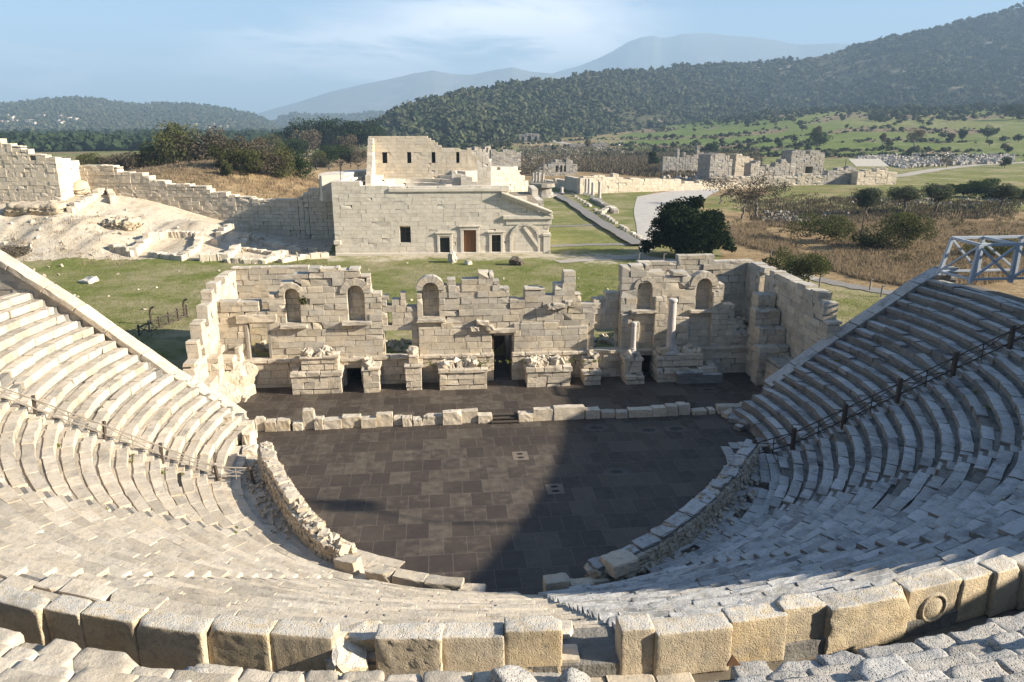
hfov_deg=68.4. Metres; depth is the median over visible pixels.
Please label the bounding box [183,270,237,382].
end room wall
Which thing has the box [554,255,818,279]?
path
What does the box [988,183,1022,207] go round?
olive tree
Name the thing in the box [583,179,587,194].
column
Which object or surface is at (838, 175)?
ruined wall
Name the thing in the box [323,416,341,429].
stage edge block
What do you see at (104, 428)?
railing
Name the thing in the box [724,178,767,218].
bare tree
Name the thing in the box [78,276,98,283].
stone fragment
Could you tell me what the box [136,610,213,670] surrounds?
parapet block
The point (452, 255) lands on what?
stone fragment
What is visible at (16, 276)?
retaining wall
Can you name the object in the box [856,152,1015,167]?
rubble field
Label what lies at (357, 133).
grove tree
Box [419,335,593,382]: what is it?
podium wall
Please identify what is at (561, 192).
column
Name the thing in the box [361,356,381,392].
column pedestal
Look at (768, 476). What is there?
paving
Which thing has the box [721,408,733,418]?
fallen block
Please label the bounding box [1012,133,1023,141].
field tree
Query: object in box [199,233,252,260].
foundation wall
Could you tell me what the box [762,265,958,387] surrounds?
retaining wall
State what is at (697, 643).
parapet block
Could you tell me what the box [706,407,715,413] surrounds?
stage edge block
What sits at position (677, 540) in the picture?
rubble wall
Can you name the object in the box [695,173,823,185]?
ruined wall
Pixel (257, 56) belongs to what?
sky
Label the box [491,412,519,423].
wooden steps
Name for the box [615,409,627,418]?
stage edge block
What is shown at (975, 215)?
brown scrub
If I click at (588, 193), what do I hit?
column
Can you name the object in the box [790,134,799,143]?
field tree
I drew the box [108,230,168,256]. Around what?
foundation wall
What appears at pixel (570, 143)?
road
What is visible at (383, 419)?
stage edge block
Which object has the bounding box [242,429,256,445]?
end block
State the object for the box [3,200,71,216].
rock outcrop
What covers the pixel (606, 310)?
stage front wall
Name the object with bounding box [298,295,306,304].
wall shrub
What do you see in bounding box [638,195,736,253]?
carob tree
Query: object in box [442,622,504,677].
parapet block
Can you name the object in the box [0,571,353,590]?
stairway
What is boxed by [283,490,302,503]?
coping block
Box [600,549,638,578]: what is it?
block
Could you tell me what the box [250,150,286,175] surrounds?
bush
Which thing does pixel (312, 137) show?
grove tree
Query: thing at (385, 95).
mountain
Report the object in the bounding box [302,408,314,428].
stage edge block
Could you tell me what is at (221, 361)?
broken corner
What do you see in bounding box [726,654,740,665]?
tile shard
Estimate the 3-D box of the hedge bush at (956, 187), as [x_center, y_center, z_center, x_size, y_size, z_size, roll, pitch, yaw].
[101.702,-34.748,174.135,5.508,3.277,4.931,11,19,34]
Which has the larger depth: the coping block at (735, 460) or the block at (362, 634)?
the coping block at (735, 460)
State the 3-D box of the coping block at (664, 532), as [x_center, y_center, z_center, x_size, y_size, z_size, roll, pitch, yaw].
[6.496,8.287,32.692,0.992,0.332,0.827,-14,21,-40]
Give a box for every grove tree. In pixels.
[260,133,281,149]
[273,129,298,148]
[281,117,321,155]
[281,137,310,156]
[283,129,321,160]
[298,125,333,152]
[300,116,337,150]
[306,150,332,169]
[318,144,340,169]
[319,118,347,146]
[326,118,367,146]
[326,144,356,170]
[327,121,365,144]
[331,133,366,166]
[343,147,366,169]
[358,117,391,145]
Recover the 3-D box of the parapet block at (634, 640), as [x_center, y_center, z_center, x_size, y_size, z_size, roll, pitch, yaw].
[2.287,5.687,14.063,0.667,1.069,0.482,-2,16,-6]
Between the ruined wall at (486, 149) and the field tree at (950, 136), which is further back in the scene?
the field tree at (950, 136)
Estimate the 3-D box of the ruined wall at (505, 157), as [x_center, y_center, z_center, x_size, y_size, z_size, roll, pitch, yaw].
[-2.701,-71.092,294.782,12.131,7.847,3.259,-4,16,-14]
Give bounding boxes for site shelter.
[845,159,888,167]
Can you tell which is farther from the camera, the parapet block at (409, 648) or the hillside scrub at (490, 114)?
the hillside scrub at (490, 114)
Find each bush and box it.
[0,244,31,258]
[75,152,107,164]
[95,155,117,164]
[106,150,140,170]
[127,152,154,169]
[134,141,175,168]
[149,120,202,164]
[169,129,205,161]
[189,152,214,161]
[191,125,226,161]
[206,141,238,167]
[217,134,261,170]
[220,160,232,175]
[230,148,268,174]
[243,136,280,157]
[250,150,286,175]
[261,142,296,178]
[283,149,314,177]
[762,245,800,269]
[781,251,832,281]
[785,211,856,242]
[851,232,884,248]
[859,211,939,249]
[949,184,964,194]
[955,183,973,196]
[959,233,1023,258]
[967,180,989,196]
[978,182,998,197]
[981,178,1000,187]
[995,195,1017,199]
[999,157,1011,166]
[1012,188,1023,200]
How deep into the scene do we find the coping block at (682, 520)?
33.31 m
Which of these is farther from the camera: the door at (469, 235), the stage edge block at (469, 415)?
the door at (469, 235)
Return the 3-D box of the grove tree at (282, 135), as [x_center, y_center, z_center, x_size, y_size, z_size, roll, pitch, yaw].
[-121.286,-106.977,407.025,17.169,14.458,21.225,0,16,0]
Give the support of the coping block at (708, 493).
on the rubble wall at (677, 540)
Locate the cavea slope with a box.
[0,284,1023,677]
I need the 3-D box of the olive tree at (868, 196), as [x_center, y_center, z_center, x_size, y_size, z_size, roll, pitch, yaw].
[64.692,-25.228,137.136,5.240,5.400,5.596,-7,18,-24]
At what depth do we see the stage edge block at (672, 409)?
48.41 m
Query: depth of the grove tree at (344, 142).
295.50 m
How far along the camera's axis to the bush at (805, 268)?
77.61 m
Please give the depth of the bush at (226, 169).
131.23 m
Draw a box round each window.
[382,152,386,162]
[400,227,410,240]
[407,152,410,162]
[432,152,434,162]
[456,152,459,162]
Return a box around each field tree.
[439,140,446,147]
[488,138,495,144]
[584,139,592,147]
[648,151,659,163]
[704,143,718,150]
[733,143,743,148]
[774,138,782,143]
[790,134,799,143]
[804,145,811,149]
[807,131,833,147]
[812,126,822,134]
[813,107,822,112]
[879,133,886,144]
[879,139,893,152]
[906,128,926,146]
[938,130,948,137]
[947,133,955,142]
[958,129,968,139]
[974,101,985,110]
[980,124,997,139]
[1000,105,1023,119]
[1003,146,1012,152]
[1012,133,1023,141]
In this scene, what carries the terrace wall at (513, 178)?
on the ground at (170, 347)
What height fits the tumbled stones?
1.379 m
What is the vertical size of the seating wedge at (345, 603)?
8.294 m
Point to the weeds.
(524, 362)
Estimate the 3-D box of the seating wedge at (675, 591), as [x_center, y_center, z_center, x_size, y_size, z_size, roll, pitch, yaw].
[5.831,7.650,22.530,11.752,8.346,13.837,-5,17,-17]
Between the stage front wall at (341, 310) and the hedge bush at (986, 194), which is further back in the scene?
the hedge bush at (986, 194)
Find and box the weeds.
[10,302,1021,618]
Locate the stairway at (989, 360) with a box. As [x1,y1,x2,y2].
[774,340,1023,461]
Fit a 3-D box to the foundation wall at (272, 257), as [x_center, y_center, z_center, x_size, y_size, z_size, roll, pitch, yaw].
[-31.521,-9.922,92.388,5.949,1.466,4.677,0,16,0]
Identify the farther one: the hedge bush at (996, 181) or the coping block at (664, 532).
the hedge bush at (996, 181)
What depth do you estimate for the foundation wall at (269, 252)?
96.81 m
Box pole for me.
[861,210,865,233]
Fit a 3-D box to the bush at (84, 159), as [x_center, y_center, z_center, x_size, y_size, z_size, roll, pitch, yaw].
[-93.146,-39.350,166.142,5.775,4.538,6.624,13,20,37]
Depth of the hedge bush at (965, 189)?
173.19 m
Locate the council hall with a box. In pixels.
[318,136,552,255]
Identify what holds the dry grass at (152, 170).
on the ground at (170, 347)
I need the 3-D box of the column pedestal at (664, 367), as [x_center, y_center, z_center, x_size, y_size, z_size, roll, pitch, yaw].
[12.530,1.620,54.964,4.549,2.825,1.890,-2,16,-6]
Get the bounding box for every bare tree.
[700,174,740,203]
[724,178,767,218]
[739,168,781,217]
[762,181,792,200]
[933,154,958,167]
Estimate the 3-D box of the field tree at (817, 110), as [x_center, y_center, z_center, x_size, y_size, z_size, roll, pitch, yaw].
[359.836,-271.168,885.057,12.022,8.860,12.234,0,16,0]
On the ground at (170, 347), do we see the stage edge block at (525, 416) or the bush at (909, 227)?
the bush at (909, 227)
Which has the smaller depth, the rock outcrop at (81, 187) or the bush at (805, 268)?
the bush at (805, 268)
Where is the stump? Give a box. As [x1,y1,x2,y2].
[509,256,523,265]
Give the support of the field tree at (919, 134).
on the ground at (170, 347)
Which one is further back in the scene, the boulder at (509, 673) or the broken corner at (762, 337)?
the broken corner at (762, 337)
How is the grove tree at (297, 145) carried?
on the ground at (170, 347)
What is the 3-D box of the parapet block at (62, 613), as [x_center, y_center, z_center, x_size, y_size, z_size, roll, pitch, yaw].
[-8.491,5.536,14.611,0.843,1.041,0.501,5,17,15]
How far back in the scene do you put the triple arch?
644.89 m
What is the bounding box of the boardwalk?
[553,192,639,243]
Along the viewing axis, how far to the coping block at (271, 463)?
38.59 m
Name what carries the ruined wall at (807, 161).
on the ground at (170, 347)
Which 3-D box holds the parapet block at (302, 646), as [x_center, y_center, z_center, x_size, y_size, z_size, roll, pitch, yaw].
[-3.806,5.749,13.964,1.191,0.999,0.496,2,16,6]
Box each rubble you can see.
[217,361,257,403]
[243,460,768,579]
[251,316,748,356]
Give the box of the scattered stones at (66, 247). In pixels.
[3,200,608,309]
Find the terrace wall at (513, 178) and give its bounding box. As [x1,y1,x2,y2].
[491,165,527,191]
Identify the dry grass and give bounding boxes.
[0,159,409,266]
[723,215,1023,285]
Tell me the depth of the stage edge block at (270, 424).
45.94 m
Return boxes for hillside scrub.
[0,95,385,131]
[360,2,1023,147]
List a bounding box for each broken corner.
[203,344,243,390]
[732,291,792,385]
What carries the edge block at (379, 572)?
on the orchestra floor at (473, 503)
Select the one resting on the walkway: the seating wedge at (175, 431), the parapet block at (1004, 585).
the parapet block at (1004, 585)
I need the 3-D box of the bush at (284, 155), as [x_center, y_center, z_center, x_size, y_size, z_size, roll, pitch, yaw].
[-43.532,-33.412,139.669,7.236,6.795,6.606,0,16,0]
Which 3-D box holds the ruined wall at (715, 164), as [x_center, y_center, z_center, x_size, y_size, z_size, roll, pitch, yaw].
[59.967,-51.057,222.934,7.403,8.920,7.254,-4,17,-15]
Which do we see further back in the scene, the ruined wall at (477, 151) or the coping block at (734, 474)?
the ruined wall at (477, 151)
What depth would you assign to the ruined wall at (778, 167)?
225.69 m
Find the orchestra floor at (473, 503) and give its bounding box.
[240,412,768,594]
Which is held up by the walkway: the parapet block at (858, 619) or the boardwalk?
the parapet block at (858, 619)
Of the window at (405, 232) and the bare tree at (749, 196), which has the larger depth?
the bare tree at (749, 196)
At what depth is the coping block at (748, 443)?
41.14 m
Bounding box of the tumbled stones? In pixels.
[727,413,751,430]
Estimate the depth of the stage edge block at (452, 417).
46.93 m
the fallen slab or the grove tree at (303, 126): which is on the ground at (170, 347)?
the grove tree at (303, 126)
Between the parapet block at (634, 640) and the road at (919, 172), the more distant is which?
the road at (919, 172)
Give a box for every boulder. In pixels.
[183,666,208,672]
[489,665,537,681]
[556,667,590,681]
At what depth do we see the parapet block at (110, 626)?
14.16 m
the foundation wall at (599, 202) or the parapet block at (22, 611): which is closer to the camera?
the parapet block at (22, 611)
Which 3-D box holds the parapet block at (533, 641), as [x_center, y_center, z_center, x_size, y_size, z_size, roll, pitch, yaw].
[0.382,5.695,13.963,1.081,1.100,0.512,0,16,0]
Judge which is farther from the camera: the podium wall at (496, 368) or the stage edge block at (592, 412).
the podium wall at (496, 368)
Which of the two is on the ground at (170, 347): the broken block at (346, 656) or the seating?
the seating
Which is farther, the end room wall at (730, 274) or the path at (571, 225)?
the path at (571, 225)
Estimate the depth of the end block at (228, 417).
44.63 m
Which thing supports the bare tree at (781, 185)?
on the ground at (170, 347)
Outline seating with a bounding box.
[0,612,1023,681]
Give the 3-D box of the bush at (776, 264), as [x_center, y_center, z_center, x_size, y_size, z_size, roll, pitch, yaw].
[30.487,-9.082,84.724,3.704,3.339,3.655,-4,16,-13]
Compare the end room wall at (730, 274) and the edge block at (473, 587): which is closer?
the edge block at (473, 587)
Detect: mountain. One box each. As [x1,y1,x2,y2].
[257,67,569,119]
[552,33,850,75]
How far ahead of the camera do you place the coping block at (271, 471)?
37.71 m
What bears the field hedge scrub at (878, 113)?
on the ground at (170, 347)
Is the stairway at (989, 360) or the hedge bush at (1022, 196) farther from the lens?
the hedge bush at (1022, 196)
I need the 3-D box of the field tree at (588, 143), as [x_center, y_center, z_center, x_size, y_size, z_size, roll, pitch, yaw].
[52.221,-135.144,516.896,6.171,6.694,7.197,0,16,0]
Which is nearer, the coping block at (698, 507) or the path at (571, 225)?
the coping block at (698, 507)
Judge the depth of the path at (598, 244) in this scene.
104.57 m
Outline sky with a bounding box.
[0,0,1023,113]
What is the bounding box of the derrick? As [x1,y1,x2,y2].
[528,158,557,197]
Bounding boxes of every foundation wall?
[66,188,117,213]
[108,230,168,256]
[147,244,201,260]
[161,229,202,245]
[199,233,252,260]
[211,223,251,245]
[224,253,283,263]
[242,247,301,254]
[250,234,319,251]
[277,252,328,262]
[590,197,616,207]
[597,205,618,213]
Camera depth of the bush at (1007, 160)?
289.45 m
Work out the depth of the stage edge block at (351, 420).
46.48 m
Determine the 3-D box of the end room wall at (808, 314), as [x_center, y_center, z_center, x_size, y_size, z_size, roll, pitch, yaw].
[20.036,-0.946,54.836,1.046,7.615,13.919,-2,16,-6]
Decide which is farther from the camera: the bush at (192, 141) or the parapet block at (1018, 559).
the bush at (192, 141)
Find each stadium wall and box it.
[544,176,578,191]
[577,173,762,193]
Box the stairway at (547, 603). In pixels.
[522,594,607,627]
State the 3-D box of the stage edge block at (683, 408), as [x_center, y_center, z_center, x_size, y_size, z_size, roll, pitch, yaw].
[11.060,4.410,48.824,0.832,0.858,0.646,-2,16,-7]
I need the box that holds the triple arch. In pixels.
[519,133,538,141]
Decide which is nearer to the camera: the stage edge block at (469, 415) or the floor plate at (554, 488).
the floor plate at (554, 488)
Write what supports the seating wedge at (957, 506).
on the cavea slope
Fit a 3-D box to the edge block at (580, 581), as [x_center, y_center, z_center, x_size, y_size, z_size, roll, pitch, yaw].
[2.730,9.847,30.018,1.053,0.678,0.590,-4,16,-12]
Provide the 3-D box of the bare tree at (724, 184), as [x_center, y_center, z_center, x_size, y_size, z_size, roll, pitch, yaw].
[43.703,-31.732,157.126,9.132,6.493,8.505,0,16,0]
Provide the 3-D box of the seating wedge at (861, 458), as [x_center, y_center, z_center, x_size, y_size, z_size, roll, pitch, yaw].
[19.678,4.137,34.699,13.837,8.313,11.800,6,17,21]
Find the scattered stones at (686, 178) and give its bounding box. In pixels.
[515,137,1022,221]
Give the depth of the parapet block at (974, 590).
15.47 m
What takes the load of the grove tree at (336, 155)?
on the ground at (170, 347)
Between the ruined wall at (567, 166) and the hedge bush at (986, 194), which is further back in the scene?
the ruined wall at (567, 166)
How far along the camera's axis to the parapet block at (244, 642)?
13.84 m
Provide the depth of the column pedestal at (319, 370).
51.83 m
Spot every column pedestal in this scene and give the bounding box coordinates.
[290,345,344,394]
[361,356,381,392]
[404,345,422,389]
[437,356,487,389]
[523,354,571,386]
[579,349,602,384]
[619,349,644,384]
[650,343,717,381]
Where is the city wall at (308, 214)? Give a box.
[79,164,334,239]
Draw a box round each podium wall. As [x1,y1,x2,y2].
[243,353,418,387]
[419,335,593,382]
[593,345,747,376]
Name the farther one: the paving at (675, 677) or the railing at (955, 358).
the railing at (955, 358)
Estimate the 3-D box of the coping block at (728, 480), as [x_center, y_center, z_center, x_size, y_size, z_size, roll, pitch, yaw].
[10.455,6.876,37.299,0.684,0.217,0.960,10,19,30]
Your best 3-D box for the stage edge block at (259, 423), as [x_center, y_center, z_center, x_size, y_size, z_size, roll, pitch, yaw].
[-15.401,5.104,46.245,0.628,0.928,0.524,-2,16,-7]
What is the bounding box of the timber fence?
[137,305,187,335]
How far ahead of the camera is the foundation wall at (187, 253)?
91.69 m
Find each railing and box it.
[0,386,254,484]
[752,324,1023,453]
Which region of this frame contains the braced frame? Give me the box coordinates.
[936,235,1023,283]
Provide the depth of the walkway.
15.24 m
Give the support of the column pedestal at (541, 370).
on the stage floor at (503, 395)
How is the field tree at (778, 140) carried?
on the ground at (170, 347)
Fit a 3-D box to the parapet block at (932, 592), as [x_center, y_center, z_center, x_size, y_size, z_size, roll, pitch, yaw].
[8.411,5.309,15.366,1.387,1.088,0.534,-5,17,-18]
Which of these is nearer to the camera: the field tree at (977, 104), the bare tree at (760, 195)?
the bare tree at (760, 195)
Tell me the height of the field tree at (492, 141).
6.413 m
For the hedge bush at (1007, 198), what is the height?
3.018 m
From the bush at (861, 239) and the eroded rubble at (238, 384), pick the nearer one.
the eroded rubble at (238, 384)
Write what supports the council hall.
on the ground at (170, 347)
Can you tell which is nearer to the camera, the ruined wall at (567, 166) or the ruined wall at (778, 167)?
the ruined wall at (778, 167)
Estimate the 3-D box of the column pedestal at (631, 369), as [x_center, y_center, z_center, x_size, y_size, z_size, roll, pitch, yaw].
[8.704,1.851,54.512,1.517,2.630,1.891,-2,16,-6]
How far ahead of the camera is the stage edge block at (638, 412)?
48.18 m
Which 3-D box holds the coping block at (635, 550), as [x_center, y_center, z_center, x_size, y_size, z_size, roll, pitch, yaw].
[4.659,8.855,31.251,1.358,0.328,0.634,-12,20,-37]
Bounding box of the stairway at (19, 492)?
[1,481,252,534]
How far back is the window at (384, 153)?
110.75 m
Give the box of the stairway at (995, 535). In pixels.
[688,531,1023,566]
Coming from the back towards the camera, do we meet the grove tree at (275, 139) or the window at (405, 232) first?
the grove tree at (275, 139)
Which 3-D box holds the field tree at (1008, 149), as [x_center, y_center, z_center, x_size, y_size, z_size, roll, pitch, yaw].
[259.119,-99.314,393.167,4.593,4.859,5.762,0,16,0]
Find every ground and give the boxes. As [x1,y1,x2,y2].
[0,109,1023,425]
[251,335,411,356]
[594,329,613,346]
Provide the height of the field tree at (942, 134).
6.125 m
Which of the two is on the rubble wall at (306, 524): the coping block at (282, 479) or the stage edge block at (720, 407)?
the coping block at (282, 479)
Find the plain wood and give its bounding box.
[0,127,358,151]
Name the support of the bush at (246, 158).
on the ground at (170, 347)
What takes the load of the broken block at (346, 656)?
on the walkway
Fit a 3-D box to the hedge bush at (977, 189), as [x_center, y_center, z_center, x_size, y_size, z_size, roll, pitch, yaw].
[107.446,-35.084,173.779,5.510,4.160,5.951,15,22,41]
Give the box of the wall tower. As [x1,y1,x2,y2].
[0,138,80,202]
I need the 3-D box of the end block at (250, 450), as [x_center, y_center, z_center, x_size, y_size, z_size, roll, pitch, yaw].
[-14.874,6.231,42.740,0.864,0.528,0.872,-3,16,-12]
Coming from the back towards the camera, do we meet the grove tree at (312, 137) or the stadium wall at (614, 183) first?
the grove tree at (312, 137)
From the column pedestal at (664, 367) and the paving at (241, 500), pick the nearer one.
the paving at (241, 500)
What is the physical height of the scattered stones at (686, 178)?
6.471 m
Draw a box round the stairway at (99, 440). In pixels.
[5,400,221,483]
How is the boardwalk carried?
on the ground at (170, 347)
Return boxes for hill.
[1,98,263,130]
[276,113,378,127]
[439,8,1023,144]
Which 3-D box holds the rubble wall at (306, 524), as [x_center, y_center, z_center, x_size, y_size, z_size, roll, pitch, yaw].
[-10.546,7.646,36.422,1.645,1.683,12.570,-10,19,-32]
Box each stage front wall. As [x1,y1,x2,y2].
[217,265,383,358]
[382,290,418,353]
[416,269,594,377]
[591,290,618,346]
[617,262,734,348]
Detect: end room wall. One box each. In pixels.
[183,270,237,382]
[231,265,309,340]
[636,253,753,317]
[742,262,841,358]
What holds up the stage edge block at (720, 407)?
on the stage floor at (503, 395)
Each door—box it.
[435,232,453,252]
[458,225,480,251]
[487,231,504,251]
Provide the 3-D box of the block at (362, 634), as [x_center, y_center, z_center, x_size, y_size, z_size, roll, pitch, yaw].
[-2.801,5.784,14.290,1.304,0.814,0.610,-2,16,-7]
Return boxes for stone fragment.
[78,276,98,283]
[448,250,457,262]
[464,260,472,264]
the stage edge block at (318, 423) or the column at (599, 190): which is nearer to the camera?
the stage edge block at (318, 423)
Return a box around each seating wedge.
[0,293,247,479]
[0,403,247,530]
[0,485,352,582]
[29,574,579,662]
[538,536,1023,630]
[689,443,1023,563]
[734,279,1023,454]
[769,349,1023,509]
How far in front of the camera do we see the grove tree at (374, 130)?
402.27 m
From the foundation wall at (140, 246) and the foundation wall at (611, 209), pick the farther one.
the foundation wall at (611, 209)
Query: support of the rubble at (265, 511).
on the orchestra floor at (473, 503)
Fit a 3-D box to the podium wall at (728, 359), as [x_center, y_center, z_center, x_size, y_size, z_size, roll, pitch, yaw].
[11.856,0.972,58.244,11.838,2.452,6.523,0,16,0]
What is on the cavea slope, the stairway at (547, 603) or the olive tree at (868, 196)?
the stairway at (547, 603)
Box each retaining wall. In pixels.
[0,250,248,418]
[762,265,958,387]
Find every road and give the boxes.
[552,140,630,152]
[897,162,1023,176]
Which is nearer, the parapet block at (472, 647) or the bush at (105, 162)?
the parapet block at (472, 647)
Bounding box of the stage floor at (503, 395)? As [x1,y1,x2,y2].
[237,371,763,424]
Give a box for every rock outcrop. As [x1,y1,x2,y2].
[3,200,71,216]
[73,179,90,195]
[102,216,143,230]
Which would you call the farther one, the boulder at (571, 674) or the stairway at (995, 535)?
the stairway at (995, 535)
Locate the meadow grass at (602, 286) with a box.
[45,260,880,341]
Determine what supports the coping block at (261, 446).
on the rubble wall at (306, 524)
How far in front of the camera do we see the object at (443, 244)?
96.69 m
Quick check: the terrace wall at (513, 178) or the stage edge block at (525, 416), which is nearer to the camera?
the stage edge block at (525, 416)
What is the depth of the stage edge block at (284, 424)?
46.01 m
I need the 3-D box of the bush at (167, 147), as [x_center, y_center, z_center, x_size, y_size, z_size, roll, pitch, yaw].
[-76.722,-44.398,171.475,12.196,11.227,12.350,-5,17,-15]
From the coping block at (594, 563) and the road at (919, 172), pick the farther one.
the road at (919, 172)
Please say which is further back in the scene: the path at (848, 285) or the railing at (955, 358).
the path at (848, 285)
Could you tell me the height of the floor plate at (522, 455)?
0.012 m
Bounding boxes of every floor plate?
[512,451,528,459]
[545,483,564,493]
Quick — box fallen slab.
[675,369,722,383]
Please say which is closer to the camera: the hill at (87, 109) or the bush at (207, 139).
the bush at (207, 139)
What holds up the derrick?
on the ground at (170, 347)
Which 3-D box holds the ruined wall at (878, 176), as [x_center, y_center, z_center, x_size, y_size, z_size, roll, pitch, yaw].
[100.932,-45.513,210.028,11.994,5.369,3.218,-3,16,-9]
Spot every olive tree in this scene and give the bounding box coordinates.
[852,187,887,215]
[885,186,926,211]
[922,183,954,212]
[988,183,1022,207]
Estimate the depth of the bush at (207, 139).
172.41 m
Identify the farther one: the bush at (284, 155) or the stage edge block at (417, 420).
the bush at (284, 155)
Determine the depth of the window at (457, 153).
111.42 m
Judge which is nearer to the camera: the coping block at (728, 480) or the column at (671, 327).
the coping block at (728, 480)
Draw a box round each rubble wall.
[257,441,356,563]
[584,444,759,582]
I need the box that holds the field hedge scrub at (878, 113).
[461,101,1023,157]
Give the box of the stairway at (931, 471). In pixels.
[772,439,1023,514]
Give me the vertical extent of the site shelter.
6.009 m
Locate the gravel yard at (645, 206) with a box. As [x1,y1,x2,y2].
[634,189,718,249]
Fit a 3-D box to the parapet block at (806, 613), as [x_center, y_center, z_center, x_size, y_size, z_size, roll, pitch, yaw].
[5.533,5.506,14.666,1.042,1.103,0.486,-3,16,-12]
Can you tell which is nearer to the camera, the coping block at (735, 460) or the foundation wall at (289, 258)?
the coping block at (735, 460)
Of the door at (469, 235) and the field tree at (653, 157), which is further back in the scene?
the field tree at (653, 157)
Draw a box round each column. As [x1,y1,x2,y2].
[559,187,564,194]
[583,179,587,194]
[586,179,590,195]
[590,182,594,196]
[598,182,601,199]
[630,322,637,353]
[665,298,677,354]
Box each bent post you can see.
[149,306,154,323]
[182,298,187,315]
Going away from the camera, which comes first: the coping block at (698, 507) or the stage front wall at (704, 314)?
the coping block at (698, 507)
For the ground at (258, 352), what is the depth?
56.74 m
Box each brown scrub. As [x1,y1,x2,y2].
[518,144,765,177]
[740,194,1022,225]
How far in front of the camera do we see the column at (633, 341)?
54.01 m
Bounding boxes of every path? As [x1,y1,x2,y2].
[549,224,597,226]
[550,243,638,246]
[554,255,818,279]
[813,278,893,294]
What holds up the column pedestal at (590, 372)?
on the stage floor at (503, 395)
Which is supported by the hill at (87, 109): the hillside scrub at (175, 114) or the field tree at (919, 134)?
the hillside scrub at (175, 114)
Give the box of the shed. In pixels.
[568,142,607,146]
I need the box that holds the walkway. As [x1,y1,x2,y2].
[606,284,1023,681]
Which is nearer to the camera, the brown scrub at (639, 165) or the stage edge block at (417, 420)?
the stage edge block at (417, 420)
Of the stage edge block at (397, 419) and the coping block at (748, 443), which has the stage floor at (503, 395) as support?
the stage edge block at (397, 419)
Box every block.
[0,584,51,645]
[43,594,92,649]
[81,599,148,665]
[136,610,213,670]
[207,614,277,672]
[223,412,234,421]
[238,420,254,429]
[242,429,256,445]
[242,444,257,455]
[255,416,265,430]
[259,442,272,451]
[261,451,275,463]
[263,459,279,466]
[264,418,277,431]
[267,465,285,477]
[270,619,339,673]
[274,473,289,486]
[276,417,291,430]
[279,482,296,493]
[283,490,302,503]
[293,420,302,430]
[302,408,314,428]
[314,415,323,429]
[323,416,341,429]
[325,631,367,675]
[333,554,363,575]
[340,620,382,652]
[342,413,360,427]
[361,415,375,427]
[365,564,394,582]
[375,622,444,679]
[376,411,392,426]
[392,568,428,587]
[393,414,402,425]
[402,415,411,426]
[413,416,421,425]
[422,413,442,424]
[424,574,464,590]
[442,409,461,424]
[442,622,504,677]
[458,583,485,591]
[462,408,477,422]
[478,412,491,422]
[504,615,562,672]
[517,410,533,421]
[533,407,553,420]
[543,573,569,591]
[553,404,584,419]
[569,577,594,585]
[585,406,599,418]
[587,556,604,570]
[590,576,609,584]
[600,409,615,417]
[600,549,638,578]
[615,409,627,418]
[615,613,654,674]
[622,544,639,554]
[627,406,652,417]
[631,533,659,551]
[649,524,675,540]
[650,405,666,416]
[651,612,732,677]
[664,403,677,415]
[664,512,690,530]
[675,402,689,414]
[678,498,706,519]
[690,407,706,414]
[694,487,720,503]
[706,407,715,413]
[709,479,725,491]
[715,403,741,413]
[716,475,731,485]
[720,465,738,478]
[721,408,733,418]
[721,601,787,666]
[729,454,746,468]
[737,447,753,457]
[741,439,757,449]
[773,593,827,642]
[817,581,908,654]
[892,567,961,622]
[948,562,992,622]
[978,554,1021,616]
[1009,552,1023,609]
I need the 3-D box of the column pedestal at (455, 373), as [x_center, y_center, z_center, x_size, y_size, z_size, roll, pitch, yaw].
[-3.493,2.257,53.371,3.563,2.478,1.876,-2,16,-5]
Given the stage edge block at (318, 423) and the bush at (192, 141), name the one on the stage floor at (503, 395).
the stage edge block at (318, 423)
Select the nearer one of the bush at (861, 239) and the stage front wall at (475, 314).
the stage front wall at (475, 314)
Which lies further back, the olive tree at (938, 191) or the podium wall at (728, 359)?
the olive tree at (938, 191)
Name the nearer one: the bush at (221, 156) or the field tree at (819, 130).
the bush at (221, 156)
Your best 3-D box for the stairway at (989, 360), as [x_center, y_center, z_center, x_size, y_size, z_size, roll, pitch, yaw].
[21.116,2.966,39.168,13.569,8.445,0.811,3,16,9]
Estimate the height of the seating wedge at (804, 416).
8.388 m
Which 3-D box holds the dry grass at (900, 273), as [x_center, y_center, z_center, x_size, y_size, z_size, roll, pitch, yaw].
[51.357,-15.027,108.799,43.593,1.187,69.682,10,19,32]
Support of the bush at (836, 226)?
on the ground at (170, 347)
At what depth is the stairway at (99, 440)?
35.96 m
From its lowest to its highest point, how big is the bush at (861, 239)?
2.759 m
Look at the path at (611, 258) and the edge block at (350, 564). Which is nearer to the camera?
the edge block at (350, 564)
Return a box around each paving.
[222,446,404,579]
[591,672,694,681]
[645,438,780,573]
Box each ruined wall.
[471,147,485,156]
[481,146,490,158]
[489,149,520,167]
[537,158,577,175]
[660,146,702,172]
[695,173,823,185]
[697,153,732,179]
[730,154,753,175]
[744,160,764,175]
[761,159,794,175]
[781,149,824,175]
[820,166,856,184]
[850,168,896,184]
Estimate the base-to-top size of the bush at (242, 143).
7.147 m
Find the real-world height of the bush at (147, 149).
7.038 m
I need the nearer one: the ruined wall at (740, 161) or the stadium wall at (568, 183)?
the stadium wall at (568, 183)

